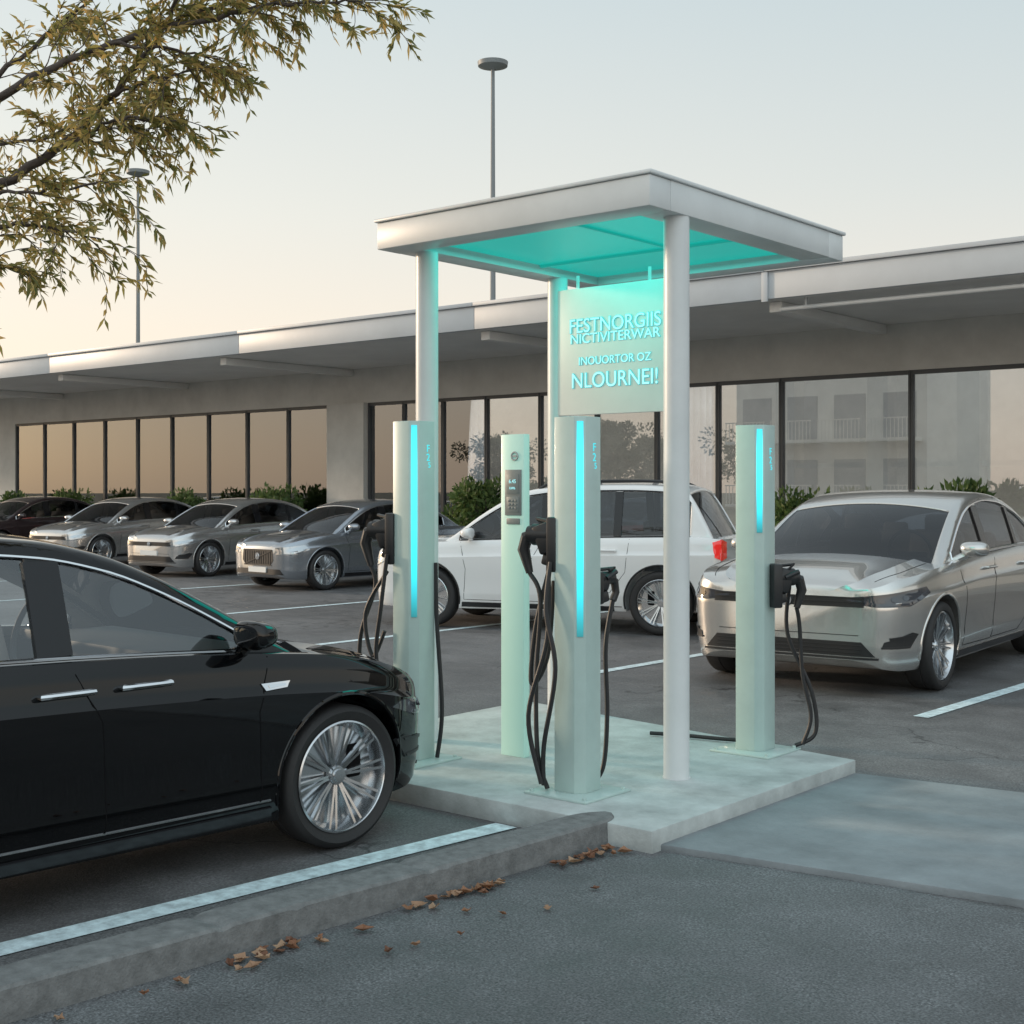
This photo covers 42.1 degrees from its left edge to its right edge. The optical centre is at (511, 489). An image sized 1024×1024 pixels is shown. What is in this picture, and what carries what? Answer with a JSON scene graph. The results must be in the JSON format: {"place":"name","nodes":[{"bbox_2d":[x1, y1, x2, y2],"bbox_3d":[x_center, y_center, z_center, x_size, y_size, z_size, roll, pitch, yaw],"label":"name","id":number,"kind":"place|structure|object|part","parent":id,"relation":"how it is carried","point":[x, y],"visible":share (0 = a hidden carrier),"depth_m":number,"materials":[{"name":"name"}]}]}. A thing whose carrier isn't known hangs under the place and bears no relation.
{"place":"outdoors","nodes":[
{"label":"outdoors","id":0,"kind":"place"},
{"bbox_2d":[0,557,1023,965],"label":"parking lot","id":1,"kind":"structure","parent":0,"point":[870,723],"depth_m":9.73,"materials":[{"name":"grey asphalt"}]},
{"bbox_2d":[0,496,89,536],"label":"parked car","id":2,"kind":"object","parent":1,"relation":"on","point":[23,516],"visible":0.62,"depth_m":33.40,"materials":[{"name":"black paint"}]},
{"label":"front side window","id":3,"kind":"part","parent":2,"relation":"part of","materials":[{"name":"black glass"}]},
{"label":"rear side window","id":4,"kind":"part","parent":2,"relation":"part of","materials":[{"name":"black glass"}]},
{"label":"quarter window","id":5,"kind":"part","parent":2,"relation":"part of","materials":[{"name":"black glass"}]},
{"bbox_2d":[29,497,191,558],"bbox_3d":[-8.828,0.920,30.939,2.128,1.520,4.693,0,0,34],"label":"parked car","id":6,"kind":"object","parent":1,"relation":"on","point":[106,527],"visible":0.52,"depth_m":29.66,"materials":[{"name":"grey paint"}]},
{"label":"front side window","id":7,"kind":"part","parent":6,"relation":"part of","materials":[{"name":"black glass"}]},
{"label":"rear side window","id":8,"kind":"part","parent":6,"relation":"part of","materials":[{"name":"black glass"}]},
{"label":"quarter window","id":9,"kind":"part","parent":6,"relation":"part of","materials":[{"name":"black glass"}]},
{"bbox_2d":[0,584,250,600],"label":"parking line","id":10,"kind":"object","parent":1,"relation":"on","point":[181,588],"visible":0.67,"depth_m":22.92,"materials":[{"name":"paint"}]},
{"bbox_2d":[0,533,419,879],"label":"parked car","id":11,"kind":"object","parent":1,"relation":"on","point":[139,709],"visible":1,"depth_m":5.70,"materials":[{"name":"black paint"}]},
{"bbox_2d":[127,498,307,575],"bbox_3d":[-5.694,0.920,27.667,2.128,1.520,4.693,0,0,35],"label":"parked car","id":12,"kind":"object","parent":1,"relation":"on","point":[202,539],"visible":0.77,"depth_m":26.23,"materials":[{"name":"grey paint"}]},
{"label":"front side window","id":13,"kind":"part","parent":12,"relation":"part of","materials":[{"name":"black glass"}]},
{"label":"rear side window","id":14,"kind":"part","parent":12,"relation":"part of","materials":[{"name":"black glass"}]},
{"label":"quarter window","id":15,"kind":"part","parent":12,"relation":"part of","materials":[{"name":"black glass"}]},
{"bbox_2d":[0,823,515,955],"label":"parking line","id":16,"kind":"object","parent":1,"relation":"on","point":[67,932],"visible":1,"depth_m":5.57,"materials":[{"name":"paint"}]},
{"bbox_2d":[226,600,378,613],"bbox_3d":[-3.204,1.679,18.843,0.120,0.001,5.803,0,0,41],"label":"parking line","id":17,"kind":"object","parent":1,"relation":"on","point":[297,607],"visible":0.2,"depth_m":19.02,"materials":[{"name":"paint"}]},
{"bbox_2d":[0,811,613,1023],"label":"kerb","id":18,"kind":"structure","parent":1,"relation":"on","point":[43,983],"depth_m":4.96,"materials":[{"name":"concrete"}]},
{"bbox_2d":[235,499,465,589],"bbox_3d":[-2.697,0.920,24.119,2.128,1.520,4.693,0,0,43],"label":"parked car","id":19,"kind":"object","parent":1,"relation":"on","point":[319,548],"visible":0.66,"depth_m":22.67,"materials":[{"name":"grey paint"}]},
{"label":"front side window","id":20,"kind":"part","parent":19,"relation":"part of","materials":[{"name":"black glass"}]},
{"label":"rear side window","id":21,"kind":"part","parent":19,"relation":"part of","materials":[{"name":"black glass"}]},
{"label":"quarter window","id":22,"kind":"part","parent":19,"relation":"part of","materials":[{"name":"black glass"}]},
{"bbox_2d":[317,611,607,644],"bbox_3d":[-0.366,1.679,16.469,0.120,0.001,5.803,0,0,41],"label":"parking line","id":23,"kind":"object","parent":1,"relation":"on","point":[439,630],"visible":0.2,"depth_m":16.02,"materials":[{"name":"paint"}]},
{"bbox_2d":[377,479,735,634],"bbox_3d":[0.571,0.776,16.770,4.494,1.808,2.230,0,0,20],"label":"parked car","id":24,"kind":"object","parent":1,"relation":"on","point":[631,545],"visible":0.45,"depth_m":15.73,"materials":[{"name":"white paint"}]},
{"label":"front side window","id":25,"kind":"part","parent":24,"relation":"part of","materials":[{"name":"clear glass"}]},
{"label":"rear side window","id":26,"kind":"part","parent":24,"relation":"part of","materials":[{"name":"black glass"}]},
{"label":"quarter window","id":27,"kind":"part","parent":24,"relation":"part of","materials":[{"name":"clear glass"}]},
{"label":"rear window","id":28,"kind":"part","parent":24,"relation":"part of","materials":[{"name":"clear glass"}]},
{"bbox_2d":[389,702,854,853],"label":"charging platform","id":29,"kind":"structure","parent":1,"relation":"on","point":[651,811],"depth_m":7.22,"materials":[{"name":"concrete"}]},
{"bbox_2d":[357,421,461,768],"bbox_3d":[-0.637,0.588,7.832,0.564,1.975,0.400,0,0,40],"label":"charging post","id":30,"kind":"object","parent":29,"relation":"on","point":[402,534],"visible":0.87,"depth_m":7.73,"materials":[{"name":"metal"}]},
{"bbox_2d":[501,434,528,757],"bbox_3d":[0.015,0.623,7.891,0.175,1.904,0.069,0,0,40],"label":"payment terminal","id":31,"kind":"object","parent":29,"relation":"on","point":[514,583],"visible":1,"depth_m":7.86,"materials":[{"name":"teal metal"}]},
{"bbox_2d":[517,416,630,804],"bbox_3d":[0.314,0.598,7.009,0.536,1.955,0.476,0,0,40],"label":"charging post","id":32,"kind":"object","parent":29,"relation":"on","point":[566,541],"visible":1,"depth_m":6.89,"materials":[{"name":"metal"}]},
{"bbox_2d":[374,168,845,780],"bbox_3d":[0.660,-0.052,8.468,2.060,3.254,2.270,0,0,40],"label":"charging canopy","id":33,"kind":"object","parent":29,"relation":"on","point":[676,234],"visible":0.82,"depth_m":7.79,"materials":[{"name":"white metal"}]},
{"bbox_2d":[558,266,662,415],"bbox_3d":[0.687,-1.005,9.068,0.980,0.970,0.035,0,0,40],"label":"hanging sign","id":34,"kind":"object","parent":33,"relation":"hanging from","point":[610,349],"visible":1,"depth_m":9.06,"materials":[{"name":"teal"}]},
{"bbox_2d":[650,425,818,759],"bbox_3d":[1.317,0.593,8.237,1.033,1.965,0.488,0,0,40],"label":"charging post","id":35,"kind":"object","parent":29,"relation":"on","point":[765,582],"visible":0.98,"depth_m":7.99,"materials":[{"name":"metal"}]},
{"bbox_2d":[600,653,702,672],"bbox_3d":[2.411,1.679,14.147,0.120,0.001,5.803,0,0,41],"label":"parking line","id":36,"kind":"object","parent":1,"relation":"on","point":[642,664],"depth_m":12.81,"materials":[{"name":"paint"}]},
{"bbox_2d":[696,489,1023,689],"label":"parked car","id":37,"kind":"object","parent":1,"relation":"on","point":[922,589],"visible":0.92,"depth_m":11.60,"materials":[{"name":"grey paint"}]},
{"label":"front side window","id":38,"kind":"part","parent":37,"relation":"part of","materials":[{"name":"grey glass"}]},
{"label":"rear side window","id":39,"kind":"part","parent":37,"relation":"part of","materials":[{"name":"grey glass"}]},
{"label":"quarter window","id":40,"kind":"part","parent":37,"relation":"part of","materials":[{"name":"grey glass"}]},
{"bbox_2d":[914,683,1023,717],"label":"parking line","id":41,"kind":"object","parent":1,"relation":"on","point":[941,710],"visible":1,"depth_m":10.57,"materials":[{"name":"paint"}]},
{"bbox_2d":[0,0,1023,358],"label":"sky","id":42,"kind":"structure","parent":0,"point":[888,125],"materials":[{"name":"white"}]},
{"bbox_2d":[9,846,1023,1023],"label":"road","id":43,"kind":"structure","parent":0,"point":[659,937],"depth_m":4.74,"materials":[{"name":"grey asphalt"}]},
{"bbox_2d":[54,843,631,1019],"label":"fallen leaves","id":44,"kind":"object","parent":43,"relation":"on","point":[260,952],"visible":1,"depth_m":5.29,"materials":[{"name":"brown plant"}]},
{"bbox_2d":[661,773,1023,907],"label":"pavement","id":45,"kind":"structure","parent":0,"point":[957,841],"depth_m":6.32,"materials":[{"name":"concrete"}]},
{"label":"ground","id":46,"kind":"structure","parent":0,"visible":0},
{"bbox_2d":[126,168,149,342],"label":"lamp mast","id":47,"kind":"object","parent":46,"relation":"on","point":[139,172],"visible":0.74,"depth_m":59.90,"materials":[{"name":"grey metal"}]},
{"bbox_2d":[0,0,434,358],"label":"tree","id":48,"kind":"object","parent":46,"relation":"on","point":[196,13],"visible":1,"depth_m":6.43,"materials":[{"name":"green plant"}]},
{"bbox_2d":[477,57,507,299],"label":"lamp mast","id":49,"kind":"object","parent":46,"relation":"on","point":[492,64],"visible":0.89,"depth_m":44.99,"materials":[{"name":"grey metal"}]},
{"bbox_2d":[0,236,1023,528],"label":"building","id":50,"kind":"structure","parent":46,"relation":"on","point":[896,370],"depth_m":26.91,"materials":[{"name":"paint"}]},
{"bbox_2d":[16,422,43,496],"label":"window","id":51,"kind":"structure","parent":50,"relation":"in","point":[29,436],"depth_m":40.32,"materials":[{"name":"grey glass"}]},
{"bbox_2d":[44,421,72,496],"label":"window","id":52,"kind":"structure","parent":50,"relation":"in","point":[58,436],"depth_m":39.32,"materials":[{"name":"grey glass"}]},
{"bbox_2d":[73,419,103,502],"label":"window","id":53,"kind":"structure","parent":50,"relation":"in","point":[88,435],"depth_m":38.28,"materials":[{"name":"grey glass"}]},
{"bbox_2d":[104,417,136,499],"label":"window","id":54,"kind":"structure","parent":50,"relation":"in","point":[120,434],"depth_m":37.29,"materials":[{"name":"grey glass"}]},
{"bbox_2d":[137,415,170,498],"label":"window","id":55,"kind":"structure","parent":50,"relation":"in","point":[153,432],"depth_m":36.26,"materials":[{"name":"grey glass"}]},
{"bbox_2d":[171,412,207,502],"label":"window","id":56,"kind":"structure","parent":50,"relation":"in","point":[189,432],"depth_m":35.24,"materials":[{"name":"grey"}]},
{"bbox_2d":[208,410,245,500],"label":"window","id":57,"kind":"structure","parent":50,"relation":"in","point":[226,429],"depth_m":34.24,"materials":[{"name":"grey glass"}]},
{"bbox_2d":[246,408,287,497],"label":"window","id":58,"kind":"structure","parent":50,"relation":"in","point":[266,429],"depth_m":33.25,"materials":[{"name":"grey glass"}]},
{"bbox_2d":[288,405,326,510],"bbox_3d":[-4.817,-0.345,32.261,1.572,3.350,0.279,0,0,40],"label":"window","id":59,"kind":"structure","parent":50,"relation":"in","point":[307,426],"depth_m":32.24,"materials":[{"name":"grey glass"}]},
{"bbox_2d":[368,401,402,499],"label":"window","id":60,"kind":"structure","parent":50,"relation":"in","point":[381,415],"depth_m":30.63,"materials":[{"name":"grey glass"}]},
{"bbox_2d":[403,398,441,512],"bbox_3d":[-1.909,-0.345,29.832,1.194,3.350,0.284,0,0,40],"label":"window","id":61,"kind":"structure","parent":50,"relation":"in","point":[409,406],"depth_m":29.48,"materials":[{"name":"grey"}]},
{"bbox_2d":[442,396,485,518],"bbox_3d":[-0.961,-0.345,29.040,1.264,3.350,0.283,0,0,40],"label":"window","id":62,"kind":"structure","parent":50,"relation":"in","point":[463,418],"depth_m":29.02,"materials":[{"name":"grey glass"}]},
{"bbox_2d":[486,393,539,487],"bbox_3d":[0.035,-0.345,28.087,1.474,3.350,0.100,0,0,40],"label":"window","id":63,"kind":"structure","parent":50,"relation":"in","point":[489,397],"depth_m":28.37,"materials":[{"name":"grey"}]},
{"bbox_2d":[540,392,595,486],"bbox_3d":[1.216,-0.345,27.217,1.444,3.350,0.280,0,0,40],"label":"window","id":64,"kind":"structure","parent":50,"relation":"in","point":[542,394],"depth_m":27.56,"materials":[{"name":"grey"}]},
{"bbox_2d":[596,412,655,479],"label":"window","id":65,"kind":"structure","parent":50,"relation":"in","point":[598,415],"depth_m":25.75,"materials":[{"name":"grey"}]},
{"bbox_2d":[656,382,716,497],"bbox_3d":[3.396,-0.345,25.396,1.364,3.350,0.284,0,0,40],"label":"window","id":66,"kind":"structure","parent":50,"relation":"in","point":[701,394],"depth_m":25.32,"materials":[{"name":"grey"}]},
{"bbox_2d":[717,378,780,504],"bbox_3d":[4.369,-0.345,24.463,1.314,3.350,0.100,0,0,40],"label":"window","id":67,"kind":"structure","parent":50,"relation":"in","point":[774,380],"depth_m":24.83,"materials":[{"name":"grey"}]},
{"bbox_2d":[781,370,910,497],"bbox_3d":[5.812,-0.345,23.257,2.434,3.350,0.100,0,0,40],"label":"window","id":68,"kind":"structure","parent":50,"relation":"in","point":[907,372],"depth_m":23.29,"materials":[{"name":"grey"}]},
{"bbox_2d":[911,363,1023,488],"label":"window","id":69,"kind":"structure","parent":50,"relation":"in","point":[1006,366],"depth_m":22.32,"materials":[{"name":"grey"}]},
{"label":"footway","id":70,"kind":"structure","parent":0,"visible":0},
{"bbox_2d":[0,489,35,502],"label":"shrub","id":71,"kind":"object","parent":70,"relation":"on","point":[7,495],"visible":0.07,"depth_m":39.35,"materials":[{"name":"green plant"}]},
{"bbox_2d":[53,486,94,501],"bbox_3d":[-12.425,0.771,37.465,1.368,1.756,1.123,0,0,-35],"label":"shrub","id":72,"kind":"object","parent":70,"relation":"on","point":[77,496],"visible":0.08,"depth_m":37.30,"materials":[{"name":"green plant"}]},
{"bbox_2d":[167,487,205,506],"bbox_3d":[-8.212,0.771,33.916,1.123,1.756,1.368,0,0,12],"label":"shrub","id":73,"kind":"object","parent":70,"relation":"on","point":[187,497],"visible":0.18,"depth_m":33.82,"materials":[{"name":"green plant"}]},
{"bbox_2d":[249,482,303,505],"bbox_3d":[-5.808,0.791,32.080,1.728,2.035,1.334,0,0,27],"label":"shrub","id":74,"kind":"object","parent":70,"relation":"on","point":[263,493],"visible":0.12,"depth_m":31.84,"materials":[{"name":"green plant"}]},
{"bbox_2d":[267,495,306,510],"bbox_3d":[-5.293,0.919,31.480,0.973,1.618,1.326,0,0,43],"label":"shrub","id":75,"kind":"object","parent":70,"relation":"on","point":[278,497],"depth_m":31.42,"materials":[{"name":"green plant"}]},
{"bbox_2d":[441,479,499,525],"bbox_3d":[-0.890,0.704,28.014,1.217,1.902,1.482,0,0,-31],"label":"shrub","id":76,"kind":"object","parent":70,"relation":"on","point":[451,511],"visible":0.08,"depth_m":27.92,"materials":[{"name":"green plant"}]},
{"bbox_2d":[447,473,500,524],"bbox_3d":[-0.488,0.730,27.414,1.861,2.192,1.437,0,0,-16],"label":"shrub","id":77,"kind":"object","parent":70,"relation":"on","point":[481,501],"visible":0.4,"depth_m":27.17,"materials":[{"name":"green plant"}]},
{"bbox_2d":[775,484,830,525],"bbox_3d":[4.951,0.771,22.772,1.368,1.756,1.123,0,0,15],"label":"shrub","id":78,"kind":"object","parent":70,"relation":"on","point":[783,509],"visible":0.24,"depth_m":22.56,"materials":[{"name":"green plant"}]},
{"bbox_2d":[914,476,998,498],"bbox_3d":[6.962,0.769,21.240,1.194,1.986,1.628,0,0,-44],"label":"shrub","id":79,"kind":"object","parent":70,"relation":"on","point":[970,485],"visible":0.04,"depth_m":20.89,"materials":[{"name":"green plant"}]}
]}

